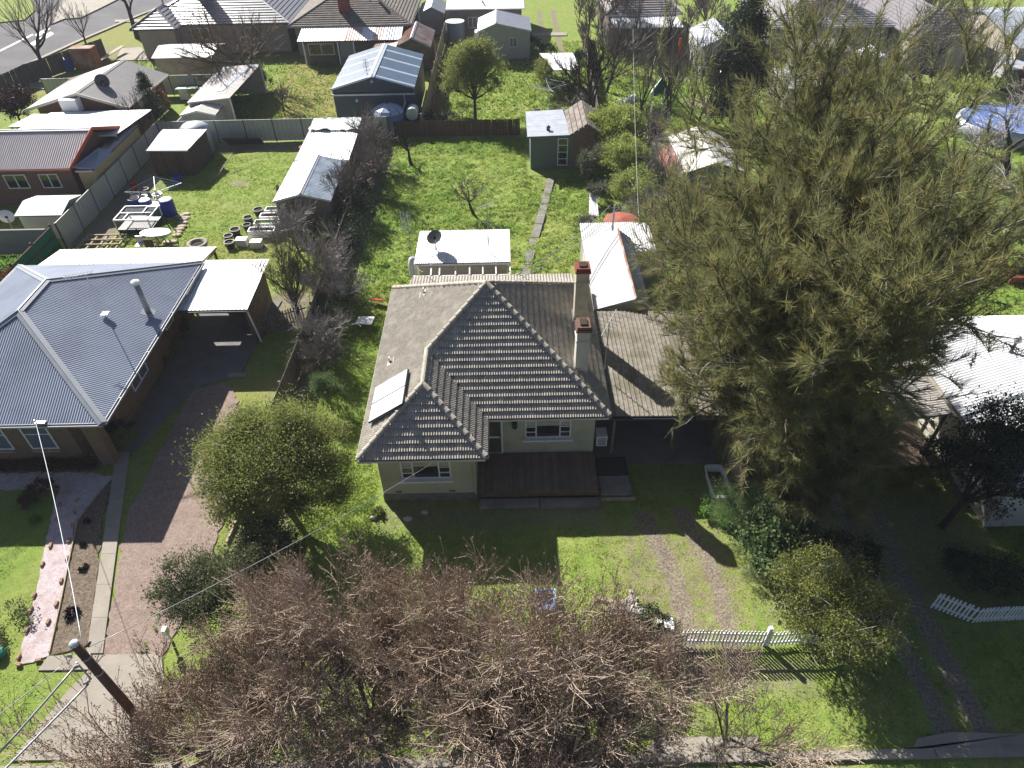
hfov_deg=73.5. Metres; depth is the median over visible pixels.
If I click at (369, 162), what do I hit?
bare bush
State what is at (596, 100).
paling fence
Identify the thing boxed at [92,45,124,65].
long plank
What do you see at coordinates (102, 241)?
garden bed grid
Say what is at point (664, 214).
paling fence
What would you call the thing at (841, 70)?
gnarled tree
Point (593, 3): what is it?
slender tree
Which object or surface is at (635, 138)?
garden wire
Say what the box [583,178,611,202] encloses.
grey shrub
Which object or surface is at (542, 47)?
border plant
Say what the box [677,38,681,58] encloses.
orange flag
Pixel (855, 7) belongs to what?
bare tree
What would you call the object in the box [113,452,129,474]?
footpath slab
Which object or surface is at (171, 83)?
metal fence
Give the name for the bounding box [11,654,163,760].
driveway apron
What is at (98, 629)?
footpath slab
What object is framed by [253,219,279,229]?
trough planter
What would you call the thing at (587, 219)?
grey shrub
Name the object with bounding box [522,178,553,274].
garden path
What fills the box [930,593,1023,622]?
picket fence
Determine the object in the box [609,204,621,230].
cable pole
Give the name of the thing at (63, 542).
service wire
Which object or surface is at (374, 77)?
blue shed
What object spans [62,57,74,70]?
wheelie bin
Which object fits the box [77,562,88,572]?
garden plant
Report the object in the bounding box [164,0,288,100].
spreading tree
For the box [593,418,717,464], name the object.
carport slab
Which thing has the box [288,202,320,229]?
door
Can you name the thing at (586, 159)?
grey shrub
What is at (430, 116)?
scrub
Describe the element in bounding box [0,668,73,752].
overhead cable
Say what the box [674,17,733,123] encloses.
slender tree
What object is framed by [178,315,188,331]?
garden plant
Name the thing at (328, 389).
feathery shrub
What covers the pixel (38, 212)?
garden shed
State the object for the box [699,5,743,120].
slender tree
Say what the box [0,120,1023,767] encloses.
lawn
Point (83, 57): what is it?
shed
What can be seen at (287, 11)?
tiled house
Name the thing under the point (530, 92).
lawn grass
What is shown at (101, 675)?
power pole
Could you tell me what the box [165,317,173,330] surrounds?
window frame
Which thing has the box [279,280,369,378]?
green undergrowth
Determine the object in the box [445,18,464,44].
water tank
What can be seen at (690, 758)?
kerb
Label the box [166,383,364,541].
evergreen tree
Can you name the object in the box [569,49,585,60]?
border plant
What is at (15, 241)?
boundary wall
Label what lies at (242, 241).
plastic box
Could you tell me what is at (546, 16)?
ground
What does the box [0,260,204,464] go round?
brick house
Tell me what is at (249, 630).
street tree
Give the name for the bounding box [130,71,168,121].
conifer
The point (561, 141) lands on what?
window frame
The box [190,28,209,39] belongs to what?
window frame
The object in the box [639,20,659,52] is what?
scrub bush
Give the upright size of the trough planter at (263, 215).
0.450 m
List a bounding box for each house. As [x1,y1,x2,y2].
[0,126,120,204]
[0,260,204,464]
[24,59,170,134]
[129,4,183,58]
[167,0,308,52]
[287,0,420,55]
[355,261,625,500]
[446,0,524,37]
[596,0,683,44]
[737,0,896,57]
[859,0,985,67]
[898,315,1023,526]
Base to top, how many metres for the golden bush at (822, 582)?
3.745 m
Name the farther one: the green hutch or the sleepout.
the green hutch
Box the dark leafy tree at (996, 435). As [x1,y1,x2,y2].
[905,381,1023,530]
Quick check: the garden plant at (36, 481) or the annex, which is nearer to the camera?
the garden plant at (36, 481)
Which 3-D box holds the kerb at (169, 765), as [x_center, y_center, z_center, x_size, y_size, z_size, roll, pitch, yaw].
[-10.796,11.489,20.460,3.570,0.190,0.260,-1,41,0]
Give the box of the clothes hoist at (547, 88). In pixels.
[530,78,565,106]
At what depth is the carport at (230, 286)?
35.34 m
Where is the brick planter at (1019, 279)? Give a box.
[1006,272,1023,283]
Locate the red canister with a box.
[130,181,137,190]
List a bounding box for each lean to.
[297,26,403,65]
[373,41,395,47]
[580,222,654,285]
[785,38,850,76]
[990,54,1023,89]
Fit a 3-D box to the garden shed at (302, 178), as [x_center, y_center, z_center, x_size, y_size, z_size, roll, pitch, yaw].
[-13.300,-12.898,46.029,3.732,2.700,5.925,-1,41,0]
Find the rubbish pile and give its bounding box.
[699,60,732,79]
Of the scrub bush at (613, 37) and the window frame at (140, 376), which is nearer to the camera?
the window frame at (140, 376)
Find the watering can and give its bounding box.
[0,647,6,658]
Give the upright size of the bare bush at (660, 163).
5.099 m
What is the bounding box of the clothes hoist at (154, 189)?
[125,176,180,201]
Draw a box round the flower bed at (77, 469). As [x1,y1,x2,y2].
[0,458,100,471]
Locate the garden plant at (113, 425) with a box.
[104,417,137,438]
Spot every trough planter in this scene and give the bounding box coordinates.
[247,226,275,237]
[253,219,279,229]
[259,212,276,218]
[264,206,276,212]
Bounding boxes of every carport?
[177,259,272,342]
[594,310,727,454]
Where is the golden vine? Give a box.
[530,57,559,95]
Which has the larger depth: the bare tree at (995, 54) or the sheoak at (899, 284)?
the bare tree at (995, 54)
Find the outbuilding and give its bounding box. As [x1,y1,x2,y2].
[414,229,510,275]
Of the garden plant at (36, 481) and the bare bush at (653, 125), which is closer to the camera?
the garden plant at (36, 481)
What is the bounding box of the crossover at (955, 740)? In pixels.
[904,732,1023,748]
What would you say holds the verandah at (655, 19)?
on the ground at (546, 16)
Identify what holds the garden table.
on the lawn at (674, 578)
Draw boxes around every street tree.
[0,615,303,767]
[139,522,407,767]
[214,542,497,767]
[343,531,535,740]
[390,536,706,767]
[437,545,713,767]
[450,593,732,767]
[663,631,866,767]
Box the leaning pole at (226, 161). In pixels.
[216,152,233,176]
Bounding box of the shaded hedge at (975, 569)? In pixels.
[936,542,1023,600]
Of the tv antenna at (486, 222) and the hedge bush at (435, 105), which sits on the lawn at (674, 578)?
the hedge bush at (435, 105)
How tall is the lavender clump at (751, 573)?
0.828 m
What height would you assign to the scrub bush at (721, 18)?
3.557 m
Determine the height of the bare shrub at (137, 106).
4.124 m
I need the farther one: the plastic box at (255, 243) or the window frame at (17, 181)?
the window frame at (17, 181)
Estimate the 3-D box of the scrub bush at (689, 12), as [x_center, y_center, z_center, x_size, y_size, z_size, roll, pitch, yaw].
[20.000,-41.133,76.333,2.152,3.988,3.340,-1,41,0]
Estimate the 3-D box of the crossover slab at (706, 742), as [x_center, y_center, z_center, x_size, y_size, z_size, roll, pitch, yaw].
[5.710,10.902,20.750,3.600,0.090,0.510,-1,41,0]
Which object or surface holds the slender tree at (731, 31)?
on the ground at (546, 16)
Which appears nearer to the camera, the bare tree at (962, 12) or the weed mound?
the weed mound
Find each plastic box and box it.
[235,236,248,246]
[249,238,263,248]
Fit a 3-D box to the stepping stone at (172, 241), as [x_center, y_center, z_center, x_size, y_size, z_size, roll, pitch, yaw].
[-21.668,-9.139,43.917,0.639,0.110,0.437,-1,41,0]
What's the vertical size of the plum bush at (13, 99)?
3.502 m
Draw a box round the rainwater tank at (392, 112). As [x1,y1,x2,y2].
[372,102,404,136]
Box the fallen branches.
[540,87,597,110]
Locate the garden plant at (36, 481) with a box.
[24,472,59,501]
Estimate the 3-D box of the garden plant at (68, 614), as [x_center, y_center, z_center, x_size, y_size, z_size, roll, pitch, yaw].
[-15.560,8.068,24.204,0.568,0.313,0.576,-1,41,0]
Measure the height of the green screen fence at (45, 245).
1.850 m
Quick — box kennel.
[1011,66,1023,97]
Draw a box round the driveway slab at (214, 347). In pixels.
[118,301,281,450]
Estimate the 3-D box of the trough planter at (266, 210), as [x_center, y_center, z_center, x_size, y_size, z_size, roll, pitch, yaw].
[-15.896,-11.626,46.194,1.340,0.450,0.602,-1,41,0]
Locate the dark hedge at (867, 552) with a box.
[806,525,895,600]
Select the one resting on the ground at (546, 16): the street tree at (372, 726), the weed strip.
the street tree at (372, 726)
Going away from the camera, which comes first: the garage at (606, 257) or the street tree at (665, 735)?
the street tree at (665, 735)
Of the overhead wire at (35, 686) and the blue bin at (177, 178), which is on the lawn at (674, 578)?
the blue bin at (177, 178)
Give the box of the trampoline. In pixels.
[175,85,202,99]
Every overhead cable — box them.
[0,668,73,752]
[5,683,88,767]
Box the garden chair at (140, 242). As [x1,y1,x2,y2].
[135,236,145,247]
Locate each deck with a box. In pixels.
[477,452,598,509]
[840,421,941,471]
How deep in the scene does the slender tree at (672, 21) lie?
67.94 m
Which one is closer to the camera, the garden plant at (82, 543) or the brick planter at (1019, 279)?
the garden plant at (82, 543)
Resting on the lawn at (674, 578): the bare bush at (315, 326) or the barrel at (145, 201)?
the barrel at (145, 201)
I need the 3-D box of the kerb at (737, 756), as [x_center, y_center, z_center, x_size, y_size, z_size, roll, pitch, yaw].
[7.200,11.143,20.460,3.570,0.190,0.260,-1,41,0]
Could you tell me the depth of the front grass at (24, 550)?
26.79 m
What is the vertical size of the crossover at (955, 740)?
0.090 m
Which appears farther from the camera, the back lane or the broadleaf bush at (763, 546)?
the back lane
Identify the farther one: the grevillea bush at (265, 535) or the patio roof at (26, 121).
the patio roof at (26, 121)
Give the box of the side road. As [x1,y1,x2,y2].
[0,0,172,73]
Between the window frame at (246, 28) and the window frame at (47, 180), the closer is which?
the window frame at (47, 180)
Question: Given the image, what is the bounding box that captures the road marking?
[30,32,53,45]
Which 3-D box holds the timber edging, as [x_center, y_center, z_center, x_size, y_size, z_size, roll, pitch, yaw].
[-16.616,6.771,25.820,0.583,0.070,7.310,-8,42,-8]
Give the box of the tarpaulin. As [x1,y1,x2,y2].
[308,117,360,129]
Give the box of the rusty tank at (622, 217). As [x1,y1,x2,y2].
[603,212,638,222]
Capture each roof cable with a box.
[514,206,609,275]
[518,207,619,278]
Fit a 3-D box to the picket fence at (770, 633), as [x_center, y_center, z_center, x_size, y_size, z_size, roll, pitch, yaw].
[8.813,8.324,22.758,7.222,1.120,0.286,-2,42,-1]
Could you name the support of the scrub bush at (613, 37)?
on the ground at (546, 16)
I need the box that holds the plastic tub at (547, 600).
[535,588,556,613]
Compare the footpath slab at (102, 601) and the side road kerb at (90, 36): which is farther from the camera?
the side road kerb at (90, 36)
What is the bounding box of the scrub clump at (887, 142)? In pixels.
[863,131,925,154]
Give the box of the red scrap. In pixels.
[369,298,386,300]
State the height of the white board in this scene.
0.090 m
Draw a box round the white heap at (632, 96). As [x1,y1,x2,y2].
[619,93,638,105]
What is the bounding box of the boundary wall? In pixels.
[0,228,45,254]
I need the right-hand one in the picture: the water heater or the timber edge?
the water heater
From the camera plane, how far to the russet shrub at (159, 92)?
57.51 m
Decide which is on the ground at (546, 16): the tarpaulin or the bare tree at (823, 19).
the bare tree at (823, 19)
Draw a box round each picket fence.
[257,305,305,334]
[670,620,889,645]
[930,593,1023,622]
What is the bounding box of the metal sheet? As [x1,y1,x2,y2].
[589,191,597,216]
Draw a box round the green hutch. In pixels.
[650,77,668,94]
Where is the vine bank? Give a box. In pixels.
[0,261,12,281]
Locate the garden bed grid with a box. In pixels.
[75,234,127,248]
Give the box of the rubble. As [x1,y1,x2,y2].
[607,589,646,621]
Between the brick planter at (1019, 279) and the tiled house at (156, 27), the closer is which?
the brick planter at (1019, 279)
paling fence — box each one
[0,38,106,89]
[236,336,304,520]
[297,122,379,349]
[392,118,519,137]
[420,10,449,128]
[580,22,598,109]
[639,140,670,257]
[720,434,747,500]
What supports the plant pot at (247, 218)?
on the lawn at (674, 578)
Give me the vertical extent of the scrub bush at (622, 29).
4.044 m
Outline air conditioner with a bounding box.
[58,96,83,111]
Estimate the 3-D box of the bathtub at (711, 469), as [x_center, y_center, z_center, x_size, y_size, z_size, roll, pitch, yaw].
[8.360,4.061,27.901,0.817,0.442,1.757,-1,41,0]
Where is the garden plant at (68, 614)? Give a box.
[62,605,79,620]
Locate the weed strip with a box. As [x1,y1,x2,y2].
[138,610,160,651]
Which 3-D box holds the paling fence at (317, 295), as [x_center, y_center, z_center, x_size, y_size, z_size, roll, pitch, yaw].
[-10.655,-11.116,44.863,0.150,1.541,27.901,-1,42,0]
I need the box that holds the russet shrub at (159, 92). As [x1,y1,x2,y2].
[145,85,171,121]
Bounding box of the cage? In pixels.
[113,205,162,233]
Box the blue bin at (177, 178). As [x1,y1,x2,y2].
[171,174,181,183]
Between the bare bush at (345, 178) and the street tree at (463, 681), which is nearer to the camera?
the street tree at (463, 681)
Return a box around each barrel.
[127,195,140,213]
[138,197,151,214]
[158,196,177,217]
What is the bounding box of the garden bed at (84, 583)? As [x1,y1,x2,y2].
[51,453,131,655]
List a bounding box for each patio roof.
[9,114,46,128]
[19,109,154,140]
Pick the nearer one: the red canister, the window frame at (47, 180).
the window frame at (47, 180)
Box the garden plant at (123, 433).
[108,424,137,449]
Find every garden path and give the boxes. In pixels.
[0,471,111,664]
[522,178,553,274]
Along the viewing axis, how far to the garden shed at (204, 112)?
55.80 m
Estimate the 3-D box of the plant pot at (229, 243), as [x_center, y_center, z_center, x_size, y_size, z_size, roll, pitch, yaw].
[-17.772,-8.785,43.198,0.660,0.420,0.660,-1,41,0]
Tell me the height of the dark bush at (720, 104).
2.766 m
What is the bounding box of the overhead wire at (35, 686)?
[0,657,72,713]
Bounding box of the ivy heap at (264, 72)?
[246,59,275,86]
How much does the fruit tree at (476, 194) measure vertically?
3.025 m
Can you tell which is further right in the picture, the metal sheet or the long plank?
the metal sheet
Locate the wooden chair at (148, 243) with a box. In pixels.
[143,239,158,247]
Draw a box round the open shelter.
[294,123,364,185]
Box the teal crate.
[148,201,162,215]
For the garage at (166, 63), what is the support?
on the ground at (546, 16)
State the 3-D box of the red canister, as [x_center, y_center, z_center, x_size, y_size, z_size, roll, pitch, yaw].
[-27.280,-14.303,49.505,0.370,0.600,0.370,14,44,17]
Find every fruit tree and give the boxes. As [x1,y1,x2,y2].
[387,129,415,165]
[450,172,489,213]
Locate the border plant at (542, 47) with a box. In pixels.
[537,42,559,53]
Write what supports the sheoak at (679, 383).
on the ground at (546, 16)
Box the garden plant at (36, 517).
[25,514,43,523]
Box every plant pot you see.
[141,187,149,193]
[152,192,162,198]
[223,233,232,239]
[223,239,234,248]
[229,226,239,236]
[242,222,250,231]
[243,215,252,223]
[253,206,263,215]
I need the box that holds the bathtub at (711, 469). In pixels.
[704,464,729,499]
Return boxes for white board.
[355,316,374,324]
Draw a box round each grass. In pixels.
[0,360,280,765]
[69,143,366,283]
[231,61,445,131]
[269,312,385,539]
[332,136,681,340]
[437,37,919,133]
[647,124,1023,315]
[729,355,1023,743]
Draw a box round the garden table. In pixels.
[139,228,170,242]
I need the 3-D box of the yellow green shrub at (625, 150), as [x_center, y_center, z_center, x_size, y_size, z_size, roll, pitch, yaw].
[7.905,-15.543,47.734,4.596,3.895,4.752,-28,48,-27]
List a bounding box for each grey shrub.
[574,138,608,179]
[574,208,604,228]
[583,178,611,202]
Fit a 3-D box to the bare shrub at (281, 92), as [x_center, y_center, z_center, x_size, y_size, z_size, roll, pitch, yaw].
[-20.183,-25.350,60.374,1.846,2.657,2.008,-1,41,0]
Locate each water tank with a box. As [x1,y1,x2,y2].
[179,120,215,152]
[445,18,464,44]
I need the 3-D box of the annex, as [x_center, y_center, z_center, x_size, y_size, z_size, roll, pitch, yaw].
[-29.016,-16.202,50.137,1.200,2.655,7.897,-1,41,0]
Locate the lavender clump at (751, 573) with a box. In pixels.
[741,564,761,588]
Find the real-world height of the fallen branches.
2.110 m
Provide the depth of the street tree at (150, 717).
18.16 m
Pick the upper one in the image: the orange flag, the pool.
the orange flag
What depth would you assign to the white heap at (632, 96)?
60.05 m
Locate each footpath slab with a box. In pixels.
[87,617,107,653]
[92,584,112,617]
[97,554,116,584]
[101,525,119,554]
[105,499,123,525]
[109,474,126,499]
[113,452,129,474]
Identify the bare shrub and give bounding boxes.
[111,87,148,132]
[271,82,291,109]
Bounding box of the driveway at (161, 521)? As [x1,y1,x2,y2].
[102,383,238,654]
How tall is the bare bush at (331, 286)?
3.488 m
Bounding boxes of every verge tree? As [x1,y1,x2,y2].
[0,0,65,67]
[55,2,90,43]
[121,0,139,38]
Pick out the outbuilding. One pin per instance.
(461, 252)
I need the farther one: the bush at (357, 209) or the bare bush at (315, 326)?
the bush at (357, 209)
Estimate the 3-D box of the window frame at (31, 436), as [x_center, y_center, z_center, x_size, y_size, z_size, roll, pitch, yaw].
[-19.963,2.103,28.806,1.150,1.750,0.070,-1,41,0]
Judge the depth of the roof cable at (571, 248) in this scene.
35.29 m
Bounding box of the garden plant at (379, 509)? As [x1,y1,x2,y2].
[369,504,384,515]
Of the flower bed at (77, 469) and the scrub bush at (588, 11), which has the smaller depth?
the flower bed at (77, 469)
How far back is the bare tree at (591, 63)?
55.70 m
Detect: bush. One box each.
[0,77,40,120]
[131,534,273,648]
[218,503,311,595]
[248,225,331,318]
[250,190,316,256]
[278,296,357,348]
[287,217,353,275]
[291,246,379,307]
[292,328,349,374]
[318,151,370,218]
[323,156,383,260]
[343,103,397,162]
[345,133,400,188]
[426,87,444,118]
[431,70,452,111]
[435,39,454,67]
[436,64,453,98]
[574,0,591,21]
[576,15,589,40]
[580,0,598,25]
[603,20,623,56]
[606,14,637,49]
[617,177,674,238]
[626,598,683,653]
[637,102,674,147]
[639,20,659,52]
[639,124,686,191]
[664,16,685,52]
[683,1,700,33]
[699,96,734,124]
[702,470,769,550]
[714,4,735,22]
[730,490,822,559]
[739,528,808,594]
[752,530,928,678]
[763,469,831,509]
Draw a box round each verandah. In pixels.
[39,246,217,264]
[611,15,683,52]
[872,373,951,450]
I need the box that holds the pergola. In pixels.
[540,53,577,95]
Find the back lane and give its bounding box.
[532,32,566,36]
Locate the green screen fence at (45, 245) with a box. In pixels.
[8,224,61,269]
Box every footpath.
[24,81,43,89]
[114,19,140,22]
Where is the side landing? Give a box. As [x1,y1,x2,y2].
[595,457,635,500]
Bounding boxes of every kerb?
[0,765,89,767]
[9,1,171,72]
[91,762,203,767]
[226,760,330,767]
[331,758,450,767]
[452,756,533,767]
[575,753,693,764]
[693,751,814,763]
[813,748,936,760]
[934,747,1023,758]
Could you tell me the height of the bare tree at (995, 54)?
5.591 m
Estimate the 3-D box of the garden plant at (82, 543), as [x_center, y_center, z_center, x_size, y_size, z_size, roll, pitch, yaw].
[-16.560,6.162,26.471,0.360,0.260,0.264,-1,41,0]
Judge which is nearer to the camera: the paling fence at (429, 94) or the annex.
the annex
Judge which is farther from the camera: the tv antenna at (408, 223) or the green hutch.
the green hutch
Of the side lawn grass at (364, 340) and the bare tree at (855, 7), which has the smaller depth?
the side lawn grass at (364, 340)
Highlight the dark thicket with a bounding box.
[544,73,576,95]
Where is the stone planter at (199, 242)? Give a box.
[186,237,207,246]
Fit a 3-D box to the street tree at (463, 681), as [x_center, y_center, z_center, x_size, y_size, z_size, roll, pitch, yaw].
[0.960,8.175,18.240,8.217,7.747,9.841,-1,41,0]
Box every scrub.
[417,103,466,133]
[459,117,507,129]
[856,66,1022,106]
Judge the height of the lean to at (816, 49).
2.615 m
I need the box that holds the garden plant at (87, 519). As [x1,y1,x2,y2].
[83,517,91,523]
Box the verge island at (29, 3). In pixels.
[0,0,35,22]
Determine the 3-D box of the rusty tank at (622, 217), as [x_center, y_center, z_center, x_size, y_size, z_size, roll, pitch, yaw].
[6.622,-9.315,42.076,2.070,2.000,2.070,14,44,17]
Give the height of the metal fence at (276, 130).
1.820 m
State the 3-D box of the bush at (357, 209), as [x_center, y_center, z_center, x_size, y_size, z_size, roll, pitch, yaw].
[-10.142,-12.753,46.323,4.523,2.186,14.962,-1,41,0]
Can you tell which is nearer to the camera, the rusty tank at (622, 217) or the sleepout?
the rusty tank at (622, 217)
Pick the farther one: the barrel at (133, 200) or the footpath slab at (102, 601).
the barrel at (133, 200)
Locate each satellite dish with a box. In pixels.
[0,210,14,228]
[94,74,109,85]
[427,230,440,249]
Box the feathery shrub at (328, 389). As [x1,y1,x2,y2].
[303,365,349,407]
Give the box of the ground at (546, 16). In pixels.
[0,0,1023,324]
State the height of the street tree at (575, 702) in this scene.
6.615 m
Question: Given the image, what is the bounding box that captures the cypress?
[702,0,780,124]
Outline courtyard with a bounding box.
[116,47,149,60]
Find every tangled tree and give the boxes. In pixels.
[939,72,1023,192]
[972,158,1023,270]
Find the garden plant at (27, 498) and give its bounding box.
[16,488,39,512]
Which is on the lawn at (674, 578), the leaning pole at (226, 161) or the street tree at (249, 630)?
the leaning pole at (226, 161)
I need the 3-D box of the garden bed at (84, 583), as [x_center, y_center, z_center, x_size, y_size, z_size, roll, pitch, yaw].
[-16.308,6.152,26.629,1.524,0.090,9.272,-10,42,-10]
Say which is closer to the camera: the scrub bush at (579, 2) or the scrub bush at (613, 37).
the scrub bush at (613, 37)
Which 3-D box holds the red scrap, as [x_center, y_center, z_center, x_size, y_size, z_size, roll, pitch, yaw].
[-7.479,-4.721,38.352,0.962,0.240,0.371,10,43,12]
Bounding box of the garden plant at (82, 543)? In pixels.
[77,540,86,545]
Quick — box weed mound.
[0,251,41,272]
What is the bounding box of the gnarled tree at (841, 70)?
[785,0,937,153]
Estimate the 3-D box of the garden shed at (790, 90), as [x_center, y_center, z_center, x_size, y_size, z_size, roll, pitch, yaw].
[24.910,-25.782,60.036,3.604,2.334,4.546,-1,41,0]
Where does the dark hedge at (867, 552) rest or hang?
on the ground at (546, 16)
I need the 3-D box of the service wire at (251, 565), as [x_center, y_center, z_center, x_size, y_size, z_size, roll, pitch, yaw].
[-6.622,4.667,21.092,0.020,3.367,11.531,28,49,29]
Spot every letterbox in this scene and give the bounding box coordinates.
[161,626,173,641]
[664,617,673,629]
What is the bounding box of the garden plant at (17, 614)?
[0,593,41,647]
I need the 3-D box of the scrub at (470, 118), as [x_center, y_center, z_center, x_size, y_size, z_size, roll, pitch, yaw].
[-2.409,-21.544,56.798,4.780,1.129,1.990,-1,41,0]
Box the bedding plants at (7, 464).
[0,454,98,474]
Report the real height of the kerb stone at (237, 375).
0.140 m
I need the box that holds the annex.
[75,125,140,190]
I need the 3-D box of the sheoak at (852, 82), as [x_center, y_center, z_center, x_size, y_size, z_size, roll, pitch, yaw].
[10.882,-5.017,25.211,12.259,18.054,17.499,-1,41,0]
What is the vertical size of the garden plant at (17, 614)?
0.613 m
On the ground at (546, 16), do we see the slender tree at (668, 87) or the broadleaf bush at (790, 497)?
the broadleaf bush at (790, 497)
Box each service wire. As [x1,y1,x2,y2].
[35,421,82,644]
[88,463,431,647]
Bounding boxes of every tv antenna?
[399,213,413,272]
[473,202,500,251]
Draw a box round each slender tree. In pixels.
[574,0,599,36]
[574,6,606,70]
[581,0,608,60]
[624,0,646,54]
[625,9,676,123]
[647,22,694,116]
[651,45,688,110]
[656,6,708,116]
[659,0,691,55]
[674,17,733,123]
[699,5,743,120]
[723,16,743,83]
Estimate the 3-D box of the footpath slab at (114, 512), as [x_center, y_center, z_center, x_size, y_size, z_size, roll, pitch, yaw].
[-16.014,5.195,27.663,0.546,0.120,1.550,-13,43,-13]
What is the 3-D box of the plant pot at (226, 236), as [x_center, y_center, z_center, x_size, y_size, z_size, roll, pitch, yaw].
[-18.082,-9.310,43.798,0.616,0.420,0.616,-1,41,0]
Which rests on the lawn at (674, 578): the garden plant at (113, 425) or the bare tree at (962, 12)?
the garden plant at (113, 425)
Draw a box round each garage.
[152,43,230,74]
[418,0,446,34]
[582,228,649,310]
[657,127,746,203]
[686,17,738,71]
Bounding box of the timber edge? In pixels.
[225,520,237,542]
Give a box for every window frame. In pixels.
[0,429,14,449]
[2,174,30,188]
[19,428,59,448]
[37,174,62,187]
[131,362,148,391]
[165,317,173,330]
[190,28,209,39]
[244,27,258,38]
[308,43,334,54]
[399,462,453,483]
[468,17,476,27]
[509,37,516,46]
[523,420,572,441]
[557,138,567,165]
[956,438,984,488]
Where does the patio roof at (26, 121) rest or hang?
on the ground at (546, 16)
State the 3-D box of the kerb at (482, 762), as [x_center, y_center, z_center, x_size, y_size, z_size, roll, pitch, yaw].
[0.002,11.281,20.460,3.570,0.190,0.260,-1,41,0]
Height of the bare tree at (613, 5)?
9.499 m
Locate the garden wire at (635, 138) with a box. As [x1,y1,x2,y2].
[633,51,640,254]
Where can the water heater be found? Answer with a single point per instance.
(416, 271)
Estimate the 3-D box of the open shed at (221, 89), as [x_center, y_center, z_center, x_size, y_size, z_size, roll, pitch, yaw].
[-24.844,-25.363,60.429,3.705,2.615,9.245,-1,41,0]
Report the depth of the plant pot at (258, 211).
46.28 m
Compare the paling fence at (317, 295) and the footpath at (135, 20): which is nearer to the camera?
the paling fence at (317, 295)
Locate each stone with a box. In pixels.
[170,239,177,243]
[171,233,181,236]
[227,372,246,377]
[403,516,412,521]
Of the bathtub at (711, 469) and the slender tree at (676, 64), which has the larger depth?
the slender tree at (676, 64)
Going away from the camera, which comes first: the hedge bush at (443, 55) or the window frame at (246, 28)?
the hedge bush at (443, 55)
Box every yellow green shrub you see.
[581,93,650,145]
[590,130,656,175]
[604,161,663,213]
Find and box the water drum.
[406,104,418,120]
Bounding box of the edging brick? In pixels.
[15,653,21,659]
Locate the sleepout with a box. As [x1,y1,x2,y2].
[526,100,605,168]
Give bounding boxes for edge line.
[0,34,32,50]
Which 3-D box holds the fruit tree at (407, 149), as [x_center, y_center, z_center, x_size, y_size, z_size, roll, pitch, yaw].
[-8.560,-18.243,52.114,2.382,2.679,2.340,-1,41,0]
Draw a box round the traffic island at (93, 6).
[51,0,117,24]
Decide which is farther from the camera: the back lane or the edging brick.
the back lane
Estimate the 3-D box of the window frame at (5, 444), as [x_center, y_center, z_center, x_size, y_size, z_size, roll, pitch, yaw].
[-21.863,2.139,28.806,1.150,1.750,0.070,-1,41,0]
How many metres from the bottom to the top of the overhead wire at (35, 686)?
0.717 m
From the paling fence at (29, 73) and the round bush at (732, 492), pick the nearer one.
the round bush at (732, 492)
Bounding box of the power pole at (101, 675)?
[66,639,181,766]
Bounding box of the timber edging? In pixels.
[48,489,101,653]
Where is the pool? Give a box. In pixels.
[955,105,1023,148]
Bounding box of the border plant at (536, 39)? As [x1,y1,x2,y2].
[530,32,540,47]
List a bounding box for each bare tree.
[542,30,632,107]
[595,11,664,92]
[603,0,638,13]
[665,0,732,20]
[767,0,844,60]
[811,0,867,10]
[856,0,960,94]
[913,0,1002,77]
[926,0,960,13]
[978,19,1023,82]
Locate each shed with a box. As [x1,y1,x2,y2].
[14,195,81,238]
[68,45,102,69]
[146,129,213,175]
[179,103,224,120]
[187,64,266,119]
[272,154,347,230]
[330,43,425,123]
[396,21,434,69]
[477,9,531,59]
[767,67,820,108]
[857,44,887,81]
[944,7,1023,72]
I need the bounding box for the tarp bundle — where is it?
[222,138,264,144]
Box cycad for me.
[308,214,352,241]
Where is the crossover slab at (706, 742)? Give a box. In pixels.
[645,736,758,753]
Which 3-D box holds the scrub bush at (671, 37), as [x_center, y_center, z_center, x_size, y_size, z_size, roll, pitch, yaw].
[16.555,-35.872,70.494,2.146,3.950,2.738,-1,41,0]
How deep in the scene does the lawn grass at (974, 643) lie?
22.61 m
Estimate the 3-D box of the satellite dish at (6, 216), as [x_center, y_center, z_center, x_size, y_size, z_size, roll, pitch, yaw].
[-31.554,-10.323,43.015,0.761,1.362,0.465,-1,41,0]
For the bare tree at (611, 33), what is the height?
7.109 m
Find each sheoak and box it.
[620,173,756,386]
[628,0,1023,437]
[650,189,892,478]
[666,39,1023,502]
[723,365,910,517]
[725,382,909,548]
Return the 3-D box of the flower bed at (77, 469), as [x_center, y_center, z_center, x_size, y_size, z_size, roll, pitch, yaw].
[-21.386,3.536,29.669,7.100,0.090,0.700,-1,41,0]
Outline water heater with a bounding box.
[408,256,418,278]
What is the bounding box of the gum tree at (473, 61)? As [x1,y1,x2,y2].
[437,30,511,119]
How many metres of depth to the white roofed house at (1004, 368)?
27.74 m
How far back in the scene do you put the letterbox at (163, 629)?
22.99 m
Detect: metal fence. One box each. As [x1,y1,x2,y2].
[40,74,211,95]
[54,122,159,248]
[156,116,389,142]

